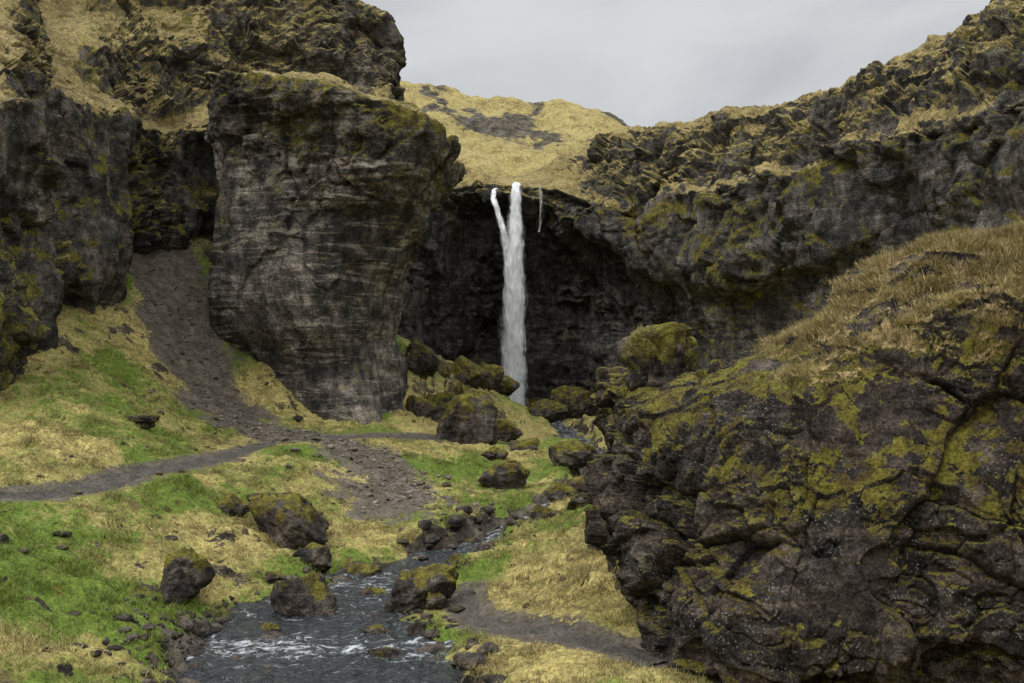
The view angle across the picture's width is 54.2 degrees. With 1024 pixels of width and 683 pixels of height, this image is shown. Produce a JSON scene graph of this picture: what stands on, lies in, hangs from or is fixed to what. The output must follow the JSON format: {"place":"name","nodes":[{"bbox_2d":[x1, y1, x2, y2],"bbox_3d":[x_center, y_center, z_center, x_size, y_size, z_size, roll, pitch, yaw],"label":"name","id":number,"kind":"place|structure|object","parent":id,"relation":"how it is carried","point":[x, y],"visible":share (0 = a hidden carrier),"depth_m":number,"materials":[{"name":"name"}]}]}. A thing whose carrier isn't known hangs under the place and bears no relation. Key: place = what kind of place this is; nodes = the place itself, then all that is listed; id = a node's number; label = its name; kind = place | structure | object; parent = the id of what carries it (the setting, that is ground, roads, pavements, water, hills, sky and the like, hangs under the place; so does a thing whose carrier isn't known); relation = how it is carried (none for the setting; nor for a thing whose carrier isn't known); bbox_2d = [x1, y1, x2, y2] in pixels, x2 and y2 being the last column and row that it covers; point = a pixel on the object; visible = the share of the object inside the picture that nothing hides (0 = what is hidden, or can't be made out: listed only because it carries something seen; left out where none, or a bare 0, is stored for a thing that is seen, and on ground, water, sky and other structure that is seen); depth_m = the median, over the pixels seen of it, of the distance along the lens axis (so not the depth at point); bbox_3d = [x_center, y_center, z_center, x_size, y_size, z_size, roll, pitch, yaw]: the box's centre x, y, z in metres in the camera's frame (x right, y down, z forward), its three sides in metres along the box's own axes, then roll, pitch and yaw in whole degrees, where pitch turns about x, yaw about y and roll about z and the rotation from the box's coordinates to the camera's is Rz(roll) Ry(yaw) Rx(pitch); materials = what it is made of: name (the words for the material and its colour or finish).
{"place":"outdoors","nodes":[
{"label":"outdoors","id":0,"kind":"place"},
{"bbox_2d":[0,0,415,391],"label":"cliff","id":1,"kind":"structure","parent":0,"point":[107,166],"depth_m":72.72,"materials":[{"name":"grey stone"}]},
{"bbox_2d":[178,420,602,682],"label":"river","id":2,"kind":"structure","parent":0,"point":[334,648],"depth_m":30.02,"materials":[{"name":"liquid"}]},
{"bbox_2d":[344,562,381,577],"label":"boulder","id":3,"kind":"object","parent":2,"relation":"in","point":[361,569],"visible":0.68,"depth_m":38.38,"materials":[{"name":"plant"}]},
{"bbox_2d":[363,624,391,634],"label":"boulder","id":4,"kind":"object","parent":2,"relation":"in","point":[378,629],"visible":0.45,"depth_m":31.04,"materials":[{"name":"stone"}]},
{"bbox_2d":[367,646,403,658],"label":"boulder","id":5,"kind":"object","parent":2,"relation":"in","point":[385,652],"visible":0.42,"depth_m":28.90,"materials":[{"name":"stone"}]},
{"bbox_2d":[0,235,850,682],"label":"ground","id":6,"kind":"structure","parent":0,"point":[174,509],"depth_m":43.52,"materials":[{"name":"green plant"}]},
{"bbox_2d":[127,414,159,428],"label":"boulder","id":7,"kind":"object","parent":6,"relation":"on","point":[149,420],"visible":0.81,"depth_m":49.68,"materials":[{"name":"grey stone"}]},
{"bbox_2d":[160,547,215,606],"bbox_3d":[-10.723,7.716,32.781,1.831,2.021,1.335,0,0,-41],"label":"boulder","id":8,"kind":"object","parent":6,"relation":"on","point":[189,573],"visible":0.86,"depth_m":32.32,"materials":[{"name":"grey stone"}]},
{"bbox_2d":[216,492,249,517],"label":"boulder","id":9,"kind":"object","parent":6,"relation":"on","point":[232,504],"visible":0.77,"depth_m":42.19,"materials":[{"name":"stone"}]},
{"bbox_2d":[259,623,281,631],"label":"boulder","id":10,"kind":"object","parent":6,"relation":"on","point":[266,627],"visible":0.56,"depth_m":31.44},
{"bbox_2d":[265,570,285,583],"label":"boulder","id":11,"kind":"object","parent":6,"relation":"on","point":[273,577],"visible":0.81,"depth_m":35.99,"materials":[{"name":"grey stone"}]},
{"bbox_2d":[0,433,564,499],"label":"footpath","id":12,"kind":"structure","parent":6,"relation":"on","point":[110,481],"depth_m":42.26,"materials":[{"name":"grey gravel"}]},
{"bbox_2d":[0,398,564,623],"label":"meadow stones","id":13,"kind":"object","parent":6,"relation":"on","point":[452,609],"visible":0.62,"depth_m":38.40,"materials":[{"name":"grey stone"}]},
{"bbox_2d":[246,491,328,550],"bbox_3d":[-9.248,7.712,41.045,3.644,3.073,2.910,0,0,0],"label":"boulder","id":14,"kind":"object","parent":6,"relation":"on","point":[290,520],"visible":0.71,"depth_m":40.04,"materials":[{"name":"grey stone"}]},
{"bbox_2d":[105,237,480,533],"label":"scree stones","id":15,"kind":"object","parent":6,"relation":"on","point":[357,461],"visible":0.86,"depth_m":57.31,"materials":[{"name":"grey gravel"}]},
{"bbox_2d":[42,502,549,682],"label":"river stones","id":16,"kind":"object","parent":6,"relation":"on","point":[206,628],"visible":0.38,"depth_m":29.91,"materials":[{"name":"grey stone"}]},
{"bbox_2d":[270,572,337,616],"bbox_3d":[-6.926,8.901,33.580,2.286,2.399,1.660,0,0,0],"label":"boulder","id":17,"kind":"object","parent":6,"relation":"on","point":[309,594],"visible":0.6,"depth_m":33.02,"materials":[{"name":"grey stone"}]},
{"bbox_2d":[292,542,331,573],"bbox_3d":[-7.645,8.360,38.307,1.610,1.296,1.215,0,0,0],"label":"boulder","id":18,"kind":"object","parent":6,"relation":"on","point":[312,553],"visible":0.81,"depth_m":37.94,"materials":[{"name":"grey stone"}]},
{"bbox_2d":[204,70,464,424],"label":"rock pillar","id":19,"kind":"object","parent":6,"relation":"on","point":[334,191],"visible":0.94,"depth_m":69.21,"materials":[{"name":"grey stone"}]},
{"bbox_2d":[359,585,386,595],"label":"boulder","id":20,"kind":"object","parent":6,"relation":"on","point":[368,590],"visible":0.42,"depth_m":35.50,"materials":[{"name":"grey stone"}]},
{"bbox_2d":[406,395,433,417],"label":"boulder","id":21,"kind":"object","parent":6,"relation":"on","point":[419,406],"visible":0.82,"depth_m":77.59,"materials":[{"name":"stone"}]},
{"bbox_2d":[383,562,458,613],"bbox_3d":[-3.057,8.468,33.600,2.539,1.952,1.499,0,0,0],"label":"boulder","id":22,"kind":"object","parent":6,"relation":"on","point":[412,588],"visible":0.81,"depth_m":33.16,"materials":[{"name":"grey stone"}]},
{"bbox_2d":[404,338,440,375],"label":"boulder","id":23,"kind":"object","parent":6,"relation":"on","point":[422,360],"visible":0.88,"depth_m":86.86,"materials":[{"name":"grey stone"}]},
{"bbox_2d":[426,592,449,609],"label":"boulder","id":24,"kind":"object","parent":6,"relation":"on","point":[437,600],"visible":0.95,"depth_m":32.79,"materials":[{"name":"grey stone"}]},
{"bbox_2d":[424,392,454,419],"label":"boulder","id":25,"kind":"object","parent":6,"relation":"on","point":[439,401],"visible":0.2,"depth_m":79.15,"materials":[{"name":"stone"}]},
{"bbox_2d":[445,553,467,565],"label":"boulder","id":26,"kind":"object","parent":6,"relation":"on","point":[456,556],"visible":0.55,"depth_m":37.41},
{"bbox_2d":[442,355,487,388],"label":"boulder","id":27,"kind":"object","parent":6,"relation":"on","point":[465,371],"visible":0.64,"depth_m":89.48,"materials":[{"name":"green stone"}]},
{"bbox_2d":[436,388,497,444],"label":"boulder","id":28,"kind":"object","parent":6,"relation":"on","point":[468,417],"visible":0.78,"depth_m":70.64,"materials":[{"name":"grey stone"}]},
{"bbox_2d":[465,537,479,542],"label":"boulder","id":29,"kind":"object","parent":6,"relation":"on","point":[473,540],"visible":0.36,"depth_m":44.33,"materials":[{"name":"stone"}]},
{"bbox_2d":[477,540,496,549],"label":"boulder","id":30,"kind":"object","parent":6,"relation":"on","point":[483,544],"visible":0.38,"depth_m":40.34,"materials":[{"name":"grey stone"}]},
{"bbox_2d":[479,362,503,389],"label":"boulder","id":31,"kind":"object","parent":6,"relation":"on","point":[492,380],"visible":0.56,"depth_m":93.32,"materials":[{"name":"stone"}]},
{"bbox_2d":[481,446,508,460],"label":"boulder","id":32,"kind":"object","parent":6,"relation":"on","point":[493,453],"visible":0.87,"depth_m":65.47,"materials":[{"name":"grey stone"}]},
{"bbox_2d":[478,460,530,489],"bbox_3d":[-0.460,7.936,58.108,3.079,2.042,2.184,0,0,0],"label":"boulder","id":33,"kind":"object","parent":6,"relation":"on","point":[514,474],"visible":0.9,"depth_m":57.31,"materials":[{"name":"grey stone"}]},
{"bbox_2d":[493,375,519,396],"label":"boulder","id":34,"kind":"object","parent":6,"relation":"on","point":[508,386],"visible":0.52,"depth_m":97.76,"materials":[{"name":"stone"}]},
{"bbox_2d":[496,418,522,441],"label":"boulder","id":35,"kind":"object","parent":6,"relation":"on","point":[508,431],"visible":0.73,"depth_m":75.23,"materials":[{"name":"stone"}]},
{"bbox_2d":[503,520,524,527],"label":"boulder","id":36,"kind":"object","parent":6,"relation":"on","point":[518,521],"visible":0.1,"depth_m":43.11,"materials":[{"name":"grey stone"}]},
{"bbox_2d":[509,438,539,450],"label":"boulder","id":37,"kind":"object","parent":6,"relation":"on","point":[531,444],"visible":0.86,"depth_m":69.62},
{"bbox_2d":[530,505,561,518],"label":"boulder","id":38,"kind":"object","parent":6,"relation":"on","point":[539,511],"visible":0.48,"depth_m":45.17,"materials":[{"name":"grey stone"}]},
{"bbox_2d":[527,399,567,422],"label":"boulder","id":39,"kind":"object","parent":6,"relation":"on","point":[551,411],"visible":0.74,"depth_m":94.20,"materials":[{"name":"stone"}]},
{"bbox_2d":[540,479,567,501],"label":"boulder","id":40,"kind":"object","parent":6,"relation":"on","point":[543,495],"visible":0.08,"depth_m":55.72,"materials":[{"name":"grey stone"}]},
{"bbox_2d":[452,589,667,665],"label":"footpath","id":41,"kind":"structure","parent":6,"relation":"on","point":[565,632],"depth_m":28.27,"materials":[{"name":"grey gravel"}]},
{"bbox_2d":[544,482,577,502],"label":"boulder","id":42,"kind":"object","parent":6,"relation":"on","point":[558,491],"visible":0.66,"depth_m":48.65,"materials":[{"name":"grey stone"}]},
{"bbox_2d":[548,440,592,468],"bbox_3d":[3.697,7.236,62.976,2.805,2.069,1.951,0,0,0],"label":"boulder","id":43,"kind":"object","parent":6,"relation":"on","point":[571,454],"visible":0.93,"depth_m":62.35,"materials":[{"name":"grey stone"}]},
{"bbox_2d":[549,385,597,417],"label":"boulder","id":44,"kind":"object","parent":6,"relation":"on","point":[576,401],"visible":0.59,"depth_m":107.82,"materials":[{"name":"green stone"}]},
{"bbox_2d":[566,475,583,493],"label":"boulder","id":45,"kind":"object","parent":6,"relation":"on","point":[576,483],"visible":0.24,"depth_m":49.80,"materials":[{"name":"stone"}]},
{"bbox_2d":[566,492,588,509],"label":"boulder","id":46,"kind":"object","parent":6,"relation":"on","point":[581,498],"visible":0.56,"depth_m":45.12,"materials":[{"name":"grey stone"}]},
{"bbox_2d":[578,440,600,460],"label":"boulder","id":47,"kind":"object","parent":6,"relation":"on","point":[590,447],"visible":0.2,"depth_m":70.67,"materials":[{"name":"stone"}]},
{"bbox_2d":[582,227,1023,682],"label":"mossy rock outcrop","id":48,"kind":"object","parent":6,"relation":"on","point":[748,519],"visible":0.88,"depth_m":23.50,"materials":[{"name":"brown stone"}]},
{"bbox_2d":[613,322,699,390],"bbox_3d":[4.579,0.879,31.340,2.742,2.969,1.937,0,0,0],"label":"boulder","id":49,"kind":"object","parent":48,"relation":"on","point":[656,355],"visible":0.55,"depth_m":30.63,"materials":[{"name":"green stone"}]},
{"bbox_2d":[747,210,1023,383],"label":"dry grass","id":50,"kind":"structure","parent":48,"relation":"on","point":[1002,237],"depth_m":25.98,"materials":[{"name":"beige plant"}]},
{"bbox_2d":[400,80,629,176],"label":"hill","id":51,"kind":"structure","parent":0,"point":[505,136],"depth_m":158.31,"materials":[{"name":"yellow plant"}]},
{"bbox_2d":[361,0,989,126],"label":"sky","id":52,"kind":"structure","parent":0,"point":[646,63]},
{"bbox_2d":[397,0,1023,398],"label":"cliff","id":53,"kind":"structure","parent":0,"point":[727,232],"depth_m":94.92,"materials":[{"name":"grey stone"}]},
{"bbox_2d":[491,182,541,405],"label":"waterfall","id":54,"kind":"structure","parent":53,"relation":"on","point":[512,348],"depth_m":117.25,"materials":[{"name":"liquid"}]}
]}

